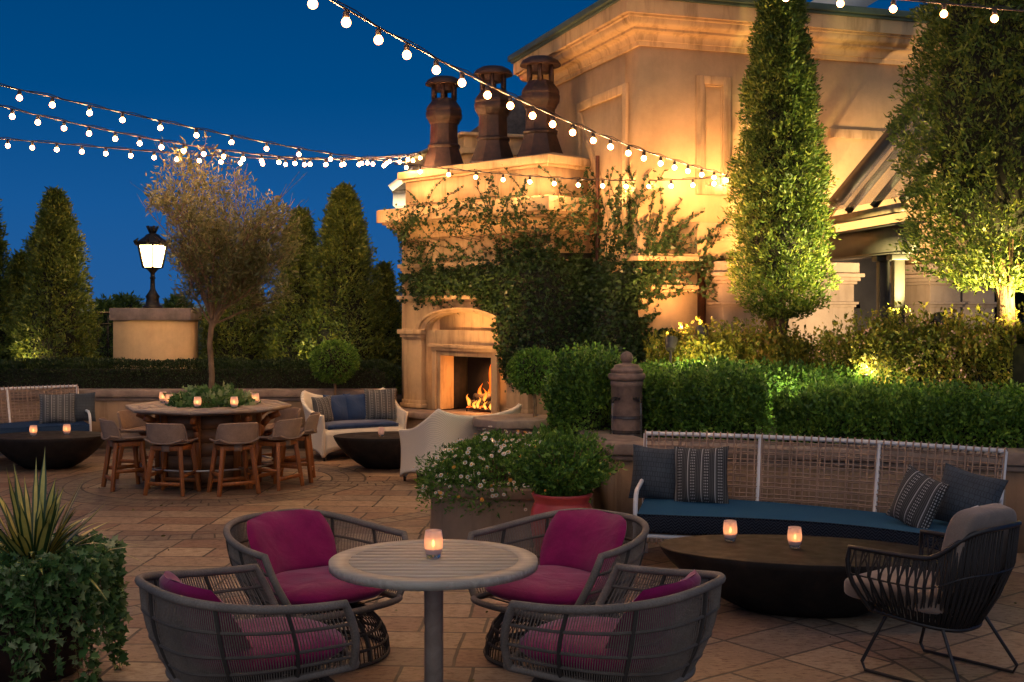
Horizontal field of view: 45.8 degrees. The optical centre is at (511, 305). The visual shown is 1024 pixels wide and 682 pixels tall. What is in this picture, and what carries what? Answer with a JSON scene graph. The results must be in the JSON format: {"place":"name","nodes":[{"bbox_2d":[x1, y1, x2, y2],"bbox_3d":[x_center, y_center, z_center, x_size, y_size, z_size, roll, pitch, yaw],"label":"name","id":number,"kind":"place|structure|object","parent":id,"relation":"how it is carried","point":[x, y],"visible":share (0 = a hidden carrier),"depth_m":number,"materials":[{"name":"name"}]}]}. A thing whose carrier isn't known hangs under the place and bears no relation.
{"place":"outdoors","nodes":[
{"label":"outdoors","id":0,"kind":"place"},
{"bbox_2d":[109,308,201,368],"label":"gate pillar","id":1,"kind":"structure","parent":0,"point":[158,333],"depth_m":19.60,"materials":[{"name":"paint"}]},
{"bbox_2d":[133,226,171,307],"bbox_3d":[-5.905,-0.635,19.900,0.597,1.351,0.597,0,0,22],"label":"lantern","id":2,"kind":"object","parent":1,"relation":"on","point":[152,252],"visible":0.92,"depth_m":19.78,"materials":[{"name":"metal"}]},
{"bbox_2d":[84,314,401,376],"bbox_3d":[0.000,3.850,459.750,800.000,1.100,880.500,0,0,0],"label":"tree","id":3,"kind":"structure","parent":0,"point":[206,336],"depth_m":131.76,"materials":[{"name":"green plant"}]},
{"bbox_2d":[82,293,122,368],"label":"shrub","id":4,"kind":"object","parent":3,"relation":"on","point":[106,304],"visible":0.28,"depth_m":57.58,"materials":[{"name":"green plant"}]},
{"bbox_2d":[111,290,144,307],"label":"shrub","id":5,"kind":"object","parent":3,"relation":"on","point":[126,300],"visible":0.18,"depth_m":59.78,"materials":[{"name":"green plant"}]},
{"bbox_2d":[161,293,200,348],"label":"shrub","id":6,"kind":"object","parent":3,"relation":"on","point":[173,300],"visible":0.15,"depth_m":61.67,"materials":[{"name":"green plant"}]},
{"bbox_2d":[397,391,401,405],"bbox_3d":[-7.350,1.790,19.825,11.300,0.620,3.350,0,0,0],"label":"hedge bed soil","id":7,"kind":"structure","parent":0,"point":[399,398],"depth_m":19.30,"materials":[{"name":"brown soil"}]},
{"bbox_2d":[0,199,25,367],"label":"conifer","id":8,"kind":"object","parent":7,"relation":"on","point":[5,264],"visible":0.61,"depth_m":19.99,"materials":[{"name":"green plant"}]},
{"bbox_2d":[3,249,33,359],"bbox_3d":[-8.472,0.320,21.020,1.320,2.628,1.365,0,0,0],"label":"conifer","id":9,"kind":"object","parent":7,"relation":"on","point":[18,279],"visible":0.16,"depth_m":20.84,"materials":[{"name":"green plant"}]},
{"bbox_2d":[0,185,104,368],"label":"conifer","id":10,"kind":"object","parent":7,"relation":"on","point":[55,303],"visible":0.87,"depth_m":19.33,"materials":[{"name":"green plant"}]},
{"bbox_2d":[7,312,112,366],"bbox_3d":[-8.175,0.785,20.600,3.310,1.430,0.060,0,0,0],"label":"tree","id":11,"kind":"object","parent":7,"relation":"on","point":[107,331],"visible":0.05,"depth_m":20.59,"materials":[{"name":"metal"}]},
{"bbox_2d":[0,356,400,391],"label":"clipped hedge","id":12,"kind":"object","parent":7,"relation":"on","point":[162,375],"visible":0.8,"depth_m":18.27,"materials":[{"name":"green plant"}]},
{"bbox_2d":[198,285,272,368],"bbox_3d":[-4.620,0.344,20.540,1.793,2.638,1.766,0,0,0],"label":"conifer","id":13,"kind":"object","parent":7,"relation":"on","point":[242,338],"visible":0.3,"depth_m":20.24,"materials":[{"name":"green plant"}]},
{"bbox_2d":[260,205,322,368],"bbox_3d":[-3.507,-0.036,20.173,1.380,3.345,1.471,0,0,0],"label":"conifer","id":14,"kind":"object","parent":7,"relation":"on","point":[285,319],"visible":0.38,"depth_m":19.91,"materials":[{"name":"green plant"}]},
{"bbox_2d":[291,181,400,382],"bbox_3d":[-2.732,-0.208,19.934,1.876,3.690,1.874,0,0,0],"label":"conifer","id":15,"kind":"object","parent":7,"relation":"on","point":[347,290],"visible":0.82,"depth_m":19.60,"materials":[{"name":"green plant"}]},
{"bbox_2d":[368,260,401,393],"bbox_3d":[-2.177,0.428,20.413,1.025,2.415,1.092,0,0,0],"label":"conifer","id":16,"kind":"object","parent":7,"relation":"on","point":[393,304],"visible":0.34,"depth_m":20.25,"materials":[{"name":"green plant"}]},
{"bbox_2d":[388,95,525,208],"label":"building","id":17,"kind":"structure","parent":0,"point":[516,120],"depth_m":24.20,"materials":[{"name":"paint"}]},
{"bbox_2d":[402,131,523,169],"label":"building","id":18,"kind":"structure","parent":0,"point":[467,142],"depth_m":20.89,"materials":[{"name":"paint"}]},
{"bbox_2d":[0,0,947,303],"label":"sky","id":19,"kind":"structure","parent":0,"point":[283,72],"materials":[{"name":"blue"}]},
{"bbox_2d":[0,449,1023,681],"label":"ground paving","id":20,"kind":"structure","parent":0,"point":[743,645],"depth_m":8.21,"materials":[{"name":"stone"}]},
{"bbox_2d":[0,575,86,681],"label":"planter pot","id":21,"kind":"object","parent":20,"relation":"on","point":[48,674],"visible":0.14,"depth_m":6.73,"materials":[{"name":"ceramic"}]},
{"bbox_2d":[0,528,133,681],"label":"ivy plant","id":22,"kind":"object","parent":21,"relation":"on","point":[101,564],"visible":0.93,"depth_m":6.65,"materials":[{"name":"green plant"}]},
{"bbox_2d":[0,451,147,599],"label":"yucca","id":23,"kind":"object","parent":21,"relation":"on","point":[31,532],"visible":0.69,"depth_m":6.98,"materials":[{"name":"green plant"}]},
{"bbox_2d":[0,384,91,433],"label":"curved sofa","id":24,"kind":"object","parent":20,"relation":"on","point":[12,426],"visible":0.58,"depth_m":17.01,"materials":[{"name":"white metal"}]},
{"bbox_2d":[39,393,75,423],"bbox_3d":[-6.327,1.430,16.850,0.480,0.420,0.166,0,-13,-20],"label":"throw pillow","id":25,"kind":"object","parent":24,"relation":"on","point":[56,408],"visible":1,"depth_m":16.79,"materials":[{"name":"grey fabric"}]},
{"bbox_2d":[69,392,95,421],"bbox_3d":[-6.049,1.430,17.050,0.360,0.420,0.156,0,-13,-26],"label":"throw pillow","id":26,"kind":"object","parent":24,"relation":"on","point":[83,402],"visible":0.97,"depth_m":17.02,"materials":[{"name":"grey fabric"}]},
{"bbox_2d":[0,431,104,468],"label":"coffee table","id":27,"kind":"object","parent":20,"relation":"on","point":[59,448],"visible":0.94,"depth_m":15.43,"materials":[{"name":"metal"}]},
{"bbox_2d":[29,425,36,435],"bbox_3d":[-6.165,1.611,15.600,0.096,0.137,0.096,0,0,0],"label":"votive candle","id":28,"kind":"object","parent":27,"relation":"on","point":[33,430],"visible":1,"depth_m":15.56,"materials":[{"name":"white glass"}]},
{"bbox_2d":[63,424,70,434],"bbox_3d":[-5.790,1.611,15.750,0.096,0.137,0.096,0,0,0],"label":"votive candle","id":29,"kind":"object","parent":27,"relation":"on","point":[66,429],"visible":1,"depth_m":15.72,"materials":[{"name":"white glass"}]},
{"bbox_2d":[99,418,150,491],"bbox_3d":[-4.480,1.696,13.932,0.522,0.815,0.501,0,0,-31],"label":"bar stool","id":30,"kind":"object","parent":20,"relation":"on","point":[113,436],"visible":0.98,"depth_m":13.83,"materials":[{"name":"brown wood"}]},
{"bbox_2d":[116,410,154,480],"bbox_3d":[-4.553,1.696,14.813,0.522,0.815,0.501,0,0,21],"label":"bar stool","id":31,"kind":"object","parent":20,"relation":"on","point":[130,421],"visible":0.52,"depth_m":14.87,"materials":[{"name":"grey fabric"}]},
{"bbox_2d":[143,423,200,496],"bbox_3d":[-3.807,1.696,13.515,0.501,0.815,0.522,0,0,11],"label":"bar stool","id":32,"kind":"object","parent":20,"relation":"on","point":[165,438],"visible":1,"depth_m":13.37,"materials":[{"name":"brown wood"}]},
{"bbox_2d":[0,388,396,448],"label":"garden wall","id":33,"kind":"structure","parent":20,"relation":"on","point":[110,403],"depth_m":17.80,"materials":[{"name":"paint"}]},
{"bbox_2d":[125,399,290,489],"bbox_3d":[-3.620,1.640,14.450,1.816,0.920,1.816,0,0,21],"label":"bar table","id":34,"kind":"object","parent":20,"relation":"on","point":[201,424],"visible":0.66,"depth_m":13.94,"materials":[{"name":"brown wood"}]},
{"bbox_2d":[159,392,166,402],"bbox_3d":[-4.250,1.115,14.750,0.091,0.130,0.091,0,0,0],"label":"votive candle","id":35,"kind":"object","parent":34,"relation":"on","point":[161,397],"visible":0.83,"depth_m":14.71,"materials":[{"name":"white glass"}]},
{"bbox_2d":[165,394,172,404],"bbox_3d":[-4.062,1.115,14.350,0.091,0.130,0.091,0,0,0],"label":"votive candle","id":36,"kind":"object","parent":34,"relation":"on","point":[167,396],"visible":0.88,"depth_m":14.31,"materials":[{"name":"white glass"}]},
{"bbox_2d":[194,397,201,407],"bbox_3d":[-3.622,1.115,13.950,0.091,0.130,0.091,0,0,0],"label":"votive candle","id":37,"kind":"object","parent":34,"relation":"on","point":[197,402],"visible":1,"depth_m":13.92,"materials":[{"name":"white glass"}]},
{"bbox_2d":[162,381,260,407],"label":"ivy plant","id":38,"kind":"object","parent":34,"relation":"on","point":[219,395],"visible":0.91,"depth_m":14.24,"materials":[{"name":"green plant"}]},
{"bbox_2d":[131,128,311,405],"bbox_3d":[-3.562,-0.406,14.560,2.216,3.297,2.501,0,0,-35],"label":"olive tree","id":39,"kind":"object","parent":34,"relation":"on","point":[245,260],"visible":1,"depth_m":14.13,"materials":[{"name":"green plant"}]},
{"bbox_2d":[230,397,237,407],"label":"votive candle","id":40,"kind":"object","parent":34,"relation":"on","point":[234,402],"visible":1,"depth_m":13.92,"materials":[{"name":"white glass"}]},
{"bbox_2d":[252,393,258,403],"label":"votive candle","id":41,"kind":"object","parent":34,"relation":"on","point":[255,396],"visible":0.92,"depth_m":14.47,"materials":[{"name":"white glass"}]},
{"bbox_2d":[207,422,260,496],"bbox_3d":[-3.102,1.696,13.549,0.501,0.815,0.522,0,0,-30],"label":"bar stool","id":42,"kind":"object","parent":20,"relation":"on","point":[236,436],"visible":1,"depth_m":13.42,"materials":[{"name":"brown wood"}]},
{"bbox_2d":[134,564,359,681],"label":"club chair","id":43,"kind":"object","parent":20,"relation":"on","point":[215,640],"visible":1,"depth_m":5.67,"materials":[{"name":"wicker"}]},
{"bbox_2d":[249,417,304,490],"bbox_3d":[-2.688,1.696,13.984,0.522,0.815,0.502,0,0,27],"label":"bar stool","id":44,"kind":"object","parent":20,"relation":"on","point":[286,432],"visible":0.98,"depth_m":13.86,"materials":[{"name":"brown wood"}]},
{"bbox_2d":[262,407,302,477],"bbox_3d":[-2.904,1.696,15.124,0.522,0.815,0.501,0,0,-43],"label":"bar stool","id":45,"kind":"object","parent":20,"relation":"on","point":[290,413],"visible":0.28,"depth_m":15.26,"materials":[{"name":"brown wood"}]},
{"bbox_2d":[280,412,320,482],"bbox_3d":[-2.565,1.696,14.553,0.522,0.815,0.501,0,0,-6],"label":"bar stool","id":46,"kind":"object","parent":20,"relation":"on","point":[309,428],"visible":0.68,"depth_m":14.38,"materials":[{"name":"brown wood"}]},
{"bbox_2d":[223,508,407,673],"bbox_3d":[-1.219,1.696,7.357,1.042,0.802,1.016,0,0,-44],"label":"club chair","id":47,"kind":"object","parent":20,"relation":"on","point":[291,552],"visible":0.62,"depth_m":7.37,"materials":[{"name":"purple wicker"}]},
{"bbox_2d":[308,338,361,394],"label":"topiary","id":48,"kind":"object","parent":20,"relation":"on","point":[337,361],"visible":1,"depth_m":17.44,"materials":[{"name":"green plant"}]},
{"bbox_2d":[301,388,407,460],"bbox_3d":[-2.216,1.643,16.977,1.409,0.915,0.824,0,0,-30],"label":"wicker loveseat","id":49,"kind":"object","parent":20,"relation":"on","point":[324,443],"visible":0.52,"depth_m":16.64,"materials":[{"name":"white wicker"}]},
{"bbox_2d":[311,395,333,421],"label":"throw pillow","id":50,"kind":"object","parent":49,"relation":"on","point":[322,405],"visible":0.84,"depth_m":16.71,"materials":[{"name":"grey fabric"}]},
{"bbox_2d":[323,393,349,420],"bbox_3d":[-2.443,1.435,16.971,0.420,0.400,0.156,0,-14,-33],"label":"throw pillow","id":51,"kind":"object","parent":49,"relation":"on","point":[339,407],"visible":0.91,"depth_m":16.92,"materials":[{"name":"blue fabric"}]},
{"bbox_2d":[343,394,365,419],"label":"throw pillow","id":52,"kind":"object","parent":49,"relation":"on","point":[356,409],"visible":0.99,"depth_m":17.04,"materials":[{"name":"blue fabric"}]},
{"bbox_2d":[364,388,396,419],"bbox_3d":[-1.869,1.400,17.176,0.460,0.460,0.166,0,-13,-16],"label":"throw pillow","id":53,"kind":"object","parent":49,"relation":"on","point":[379,404],"visible":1,"depth_m":17.12,"materials":[{"name":"grey fabric"}]},
{"bbox_2d":[333,431,400,468],"bbox_3d":[-1.620,1.890,15.750,1.399,0.420,0.919,0,0,-8],"label":"coffee table","id":54,"kind":"object","parent":20,"relation":"on","point":[373,450],"visible":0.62,"depth_m":15.43,"materials":[{"name":"metal"}]},
{"bbox_2d":[378,427,383,435],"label":"votive candle","id":55,"kind":"object","parent":54,"relation":"on","point":[380,431],"visible":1,"depth_m":15.57,"materials":[{"name":"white glass"}]},
{"bbox_2d":[329,539,537,681],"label":"round table","id":56,"kind":"object","parent":20,"relation":"on","point":[409,565],"visible":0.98,"depth_m":6.45,"materials":[{"name":"grey wood"}]},
{"bbox_2d":[424,529,442,558],"bbox_3d":[-0.423,1.286,6.530,0.103,0.148,0.103,0,0,0],"label":"votive candle","id":57,"kind":"object","parent":56,"relation":"on","point":[433,542],"visible":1,"depth_m":6.49,"materials":[{"name":"white glass"}]},
{"bbox_2d":[398,403,521,480],"bbox_3d":[-0.601,1.643,14.596,1.409,0.915,0.824,0,0,-39],"label":"wicker loveseat","id":58,"kind":"object","parent":20,"relation":"on","point":[437,428],"visible":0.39,"depth_m":14.10,"materials":[{"name":"wicker"}]},
{"bbox_2d":[376,55,594,428],"bbox_3d":[-0.301,-0.681,17.379,1.840,5.562,3.606,0,0,-44],"label":"fireplace","id":59,"kind":"object","parent":20,"relation":"on","point":[449,357],"visible":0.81,"depth_m":17.28,"materials":[{"name":"stone"}]},
{"bbox_2d":[0,83,411,168],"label":"string light","id":60,"kind":"object","parent":59,"relation":"attached to","point":[19,97],"visible":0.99,"depth_m":13.04,"materials":[{"name":"white glass"}]},
{"bbox_2d":[0,105,414,166],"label":"string light","id":61,"kind":"object","parent":59,"relation":"attached to","point":[89,132],"visible":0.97,"depth_m":14.14,"materials":[{"name":"white glass"}]},
{"bbox_2d":[0,137,421,166],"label":"string light","id":62,"kind":"object","parent":59,"relation":"attached to","point":[105,153],"visible":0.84,"depth_m":15.56,"materials":[{"name":"white glass"}]},
{"bbox_2d":[465,365,490,410],"bbox_3d":[-0.373,1.165,17.246,0.292,0.700,0.648,0,0,-44],"label":"log fire","id":63,"kind":"object","parent":59,"relation":"in","point":[480,401],"visible":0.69,"depth_m":17.23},
{"bbox_2d":[383,164,727,393],"bbox_3d":[0.230,-0.389,16.375,5.322,3.190,1.148,0,0,35],"label":"climbing ivy","id":64,"kind":"object","parent":59,"relation":"attached to","point":[560,301],"visible":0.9,"depth_m":15.93,"materials":[{"name":"green plant"}]},
{"bbox_2d":[428,468,593,547],"bbox_3d":[0.000,1.845,11.250,1.548,0.510,1.548,0,0,0],"label":"round planter","id":65,"kind":"object","parent":20,"relation":"on","point":[452,524],"visible":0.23,"depth_m":10.56,"materials":[{"name":"paint"}]},
{"bbox_2d":[413,426,591,517],"bbox_3d":[-0.102,1.501,11.132,1.674,0.793,1.462,0,0,0],"label":"daisy plant","id":66,"kind":"object","parent":65,"relation":"on","point":[465,454],"visible":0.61,"depth_m":10.80,"materials":[{"name":"green plant"}]},
{"bbox_2d":[505,422,588,477],"bbox_3d":[0.393,1.411,11.641,0.961,0.584,1.064,0,0,0],"label":"leafy plant","id":67,"kind":"object","parent":65,"relation":"on","point":[544,429],"visible":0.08,"depth_m":11.58,"materials":[{"name":"green plant"}]},
{"bbox_2d":[473,413,548,464],"bbox_3d":[0.020,1.700,14.150,0.943,0.800,0.943,0,0,0],"label":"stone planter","id":68,"kind":"object","parent":20,"relation":"on","point":[522,423],"visible":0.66,"depth_m":13.78,"materials":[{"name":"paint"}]},
{"bbox_2d":[506,345,556,416],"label":"topiary","id":69,"kind":"object","parent":68,"relation":"on","point":[526,372],"visible":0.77,"depth_m":13.98,"materials":[{"name":"green plant"}]},
{"bbox_2d":[58,470,1016,681],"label":"fallen leaves","id":70,"kind":"object","parent":20,"relation":"on","point":[471,680],"visible":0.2,"depth_m":11.15,"materials":[{"name":"brown plant"}]},
{"bbox_2d":[467,508,648,669],"bbox_3d":[0.305,1.696,7.366,1.042,0.802,1.016,0,0,41],"label":"club chair","id":71,"kind":"object","parent":20,"relation":"on","point":[581,549],"visible":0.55,"depth_m":7.39,"materials":[{"name":"fabric"}]},
{"bbox_2d":[530,491,592,554],"bbox_3d":[0.410,1.814,9.920,0.523,0.572,0.523,0,0,0],"label":"glazed pot","id":72,"kind":"object","parent":20,"relation":"on","point":[542,503],"visible":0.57,"depth_m":9.73,"materials":[{"name":"red ceramic"}]},
{"bbox_2d":[497,429,626,502],"bbox_3d":[0.412,1.309,9.974,1.016,0.602,0.750,0,0,35],"label":"potted shrub","id":73,"kind":"object","parent":72,"relation":"on","point":[546,470],"visible":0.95,"depth_m":9.81,"materials":[{"name":"green plant"}]},
{"bbox_2d":[500,563,725,681],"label":"club chair","id":74,"kind":"object","parent":20,"relation":"on","point":[649,634],"visible":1,"depth_m":5.67,"materials":[{"name":"wicker"}]},
{"bbox_2d":[608,351,645,437],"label":"fountain pillar","id":75,"kind":"structure","parent":20,"relation":"on","point":[626,377],"depth_m":11.72,"materials":[{"name":"stone"}]},
{"bbox_2d":[659,534,938,617],"bbox_3d":[2.000,1.890,8.360,1.958,0.420,1.039,0,0,13],"label":"coffee table","id":76,"kind":"object","parent":20,"relation":"on","point":[770,574],"visible":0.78,"depth_m":8.09,"materials":[{"name":"metal"}]},
{"bbox_2d":[723,520,736,541],"bbox_3d":[1.558,1.608,8.650,0.100,0.144,0.100,0,0,0],"label":"votive candle","id":77,"kind":"object","parent":76,"relation":"on","point":[730,530],"visible":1,"depth_m":8.61,"materials":[{"name":"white glass"}]},
{"bbox_2d":[787,526,801,548],"bbox_3d":[1.961,1.608,8.400,0.100,0.144,0.100,0,0,0],"label":"votive candle","id":78,"kind":"object","parent":76,"relation":"on","point":[794,535],"visible":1,"depth_m":8.36,"materials":[{"name":"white glass"}]},
{"bbox_2d":[578,429,1023,552],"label":"garden wall","id":79,"kind":"structure","parent":20,"relation":"on","point":[613,495],"depth_m":10.64,"materials":[{"name":"paint"}]},
{"bbox_2d":[633,430,1007,552],"bbox_3d":[2.290,1.589,9.530,2.940,1.024,1.224,0,0,27],"label":"curved sofa","id":80,"kind":"object","parent":20,"relation":"on","point":[664,517],"visible":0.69,"depth_m":9.66,"materials":[{"name":"white metal"}]},
{"bbox_2d":[628,444,675,498],"bbox_3d":[1.221,1.415,10.220,0.440,0.460,0.186,4,-16,12],"label":"throw pillow","id":81,"kind":"object","parent":80,"relation":"on","point":[654,469],"visible":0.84,"depth_m":10.16,"materials":[{"name":"grey fabric"}]},
{"bbox_2d":[674,446,728,503],"bbox_3d":[1.566,1.403,10.020,0.460,0.480,0.176,-2,-16,20],"label":"throw pillow","id":82,"kind":"object","parent":80,"relation":"on","point":[701,475],"visible":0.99,"depth_m":9.96,"materials":[{"name":"black fabric"}]},
{"bbox_2d":[885,464,949,528],"bbox_3d":[2.994,1.438,8.950,0.176,0.420,0.380,24,4,-36],"label":"throw pillow","id":83,"kind":"object","parent":80,"relation":"on","point":[918,498],"visible":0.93,"depth_m":8.88,"materials":[{"name":"black fabric"}]},
{"bbox_2d":[934,463,1008,521],"bbox_3d":[3.365,1.432,8.950,0.195,0.440,0.500,30,-11,-40],"label":"throw pillow","id":84,"kind":"object","parent":80,"relation":"on","point":[966,489],"visible":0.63,"depth_m":8.90,"materials":[{"name":"grey fabric"}]},
{"bbox_2d":[844,503,1021,681],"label":"rope armchair","id":85,"kind":"object","parent":20,"relation":"on","point":[975,556],"visible":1,"depth_m":6.67,"materials":[{"name":"black metal"}]},
{"bbox_2d":[508,0,1023,361],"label":"building","id":86,"kind":"structure","parent":0,"point":[664,77],"depth_m":15.50,"materials":[{"name":"paint"}]},
{"bbox_2d":[307,0,727,182],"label":"string light","id":87,"kind":"object","parent":86,"relation":"attached to","point":[346,23],"visible":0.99,"depth_m":8.51,"materials":[{"name":"white glass"}]},
{"bbox_2d":[394,162,728,188],"bbox_3d":[0.540,-1.707,15.625,4.827,0.526,0.056,0,0,26],"label":"string light","id":88,"kind":"object","parent":86,"relation":"attached to","point":[578,181],"visible":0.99,"depth_m":15.56,"materials":[{"name":"white glass"}]},
{"bbox_2d":[811,0,876,6],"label":"roof antenna panel","id":89,"kind":"object","parent":86,"relation":"attached to","point":[862,3],"depth_m":18.48,"materials":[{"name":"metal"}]},
{"bbox_2d":[820,93,939,340],"bbox_3d":[4.631,-0.545,14.175,1.270,4.090,2.469,0,0,-6],"label":"pergola","id":90,"kind":"object","parent":86,"relation":"attached to","point":[873,242],"visible":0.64,"depth_m":13.93,"materials":[{"name":"wood"}]},
{"bbox_2d":[994,292,1023,329],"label":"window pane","id":91,"kind":"structure","parent":86,"relation":"in","point":[1019,296],"depth_m":18.07,"materials":[{"name":"black glass"}]},
{"bbox_2d":[783,0,1023,22],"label":"string light","id":92,"kind":"object","parent":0,"point":[994,18],"visible":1,"depth_m":8.89,"materials":[{"name":"white glass"}]},
{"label":"planting bed soil","id":93,"kind":"structure","parent":0,"visible":0},
{"bbox_2d":[533,368,576,435],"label":"boxwood bush","id":94,"kind":"object","parent":93,"relation":"on","point":[549,403],"visible":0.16,"depth_m":12.39,"materials":[{"name":"green plant"}]},
{"bbox_2d":[546,339,636,436],"bbox_3d":[0.843,0.909,12.347,1.006,1.142,0.938,0,0,-22],"label":"boxwood bush","id":95,"kind":"object","parent":93,"relation":"on","point":[588,392],"visible":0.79,"depth_m":12.11,"materials":[{"name":"green plant"}]},
{"bbox_2d":[643,327,687,361],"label":"shrub","id":96,"kind":"object","parent":93,"relation":"on","point":[660,333],"visible":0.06,"depth_m":14.56,"materials":[{"name":"green plant"}]},
{"bbox_2d":[642,366,698,439],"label":"boxwood bush","id":97,"kind":"object","parent":93,"relation":"on","point":[657,405],"visible":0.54,"depth_m":11.89,"materials":[{"name":"green plant"}]},
{"bbox_2d":[663,353,775,440],"bbox_3d":[2.004,0.969,11.655,1.047,1.026,1.047,0,0,0],"label":"boxwood bush","id":98,"kind":"object","parent":93,"relation":"on","point":[730,401],"visible":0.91,"depth_m":11.45,"materials":[{"name":"green plant"}]},
{"bbox_2d":[642,315,828,371],"bbox_3d":[2.624,0.811,13.873,2.233,1.404,1.482,0,0,0],"label":"abelia shrub","id":99,"kind":"object","parent":93,"relation":"on","point":[766,343],"visible":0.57,"depth_m":13.50,"materials":[{"name":"green plant"}]},
{"bbox_2d":[695,324,707,343],"bbox_3d":[2.151,0.621,13.693,0.149,0.822,0.187,0,0,0],"label":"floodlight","id":100,"kind":"object","parent":99,"relation":"in","point":[700,328],"visible":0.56,"depth_m":13.65,"materials":[{"name":"grey metal"}]},
{"bbox_2d":[637,356,915,441],"bbox_3d":[2.741,1.002,12.826,3.310,0.916,0.917,0,0,17],"label":"boxwood hedge","id":101,"kind":"object","parent":93,"relation":"on","point":[792,375],"visible":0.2,"depth_m":12.50,"materials":[{"name":"green plant"}]},
{"bbox_2d":[665,336,677,362],"bbox_3d":[1.777,0.745,13.459,0.144,0.824,0.182,0,0,0],"label":"floodlight","id":102,"kind":"object","parent":101,"relation":"in","point":[671,343],"visible":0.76,"depth_m":13.42,"materials":[{"name":"grey metal"}]},
{"bbox_2d":[717,0,843,334],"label":"cypress","id":103,"kind":"object","parent":93,"relation":"on","point":[776,177],"visible":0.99,"depth_m":13.63,"materials":[{"name":"green plant"}]},
{"bbox_2d":[770,374,1023,447],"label":"boxwood hedge","id":104,"kind":"object","parent":93,"relation":"on","point":[946,414],"visible":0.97,"depth_m":11.14,"materials":[{"name":"green plant"}]},
{"bbox_2d":[809,301,1023,397],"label":"abelia shrub","id":105,"kind":"object","parent":93,"relation":"on","point":[966,354],"visible":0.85,"depth_m":12.18,"materials":[{"name":"green plant"}]},
{"bbox_2d":[930,314,948,342],"bbox_3d":[4.484,0.492,12.707,0.146,0.822,0.187,0,0,-35],"label":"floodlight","id":106,"kind":"object","parent":105,"relation":"in","point":[938,317],"visible":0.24,"depth_m":12.67,"materials":[{"name":"black metal"}]},
{"bbox_2d":[882,0,1023,350],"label":"cypress","id":107,"kind":"object","parent":93,"relation":"on","point":[976,104],"visible":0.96,"depth_m":11.64,"materials":[{"name":"green plant"}]}
]}

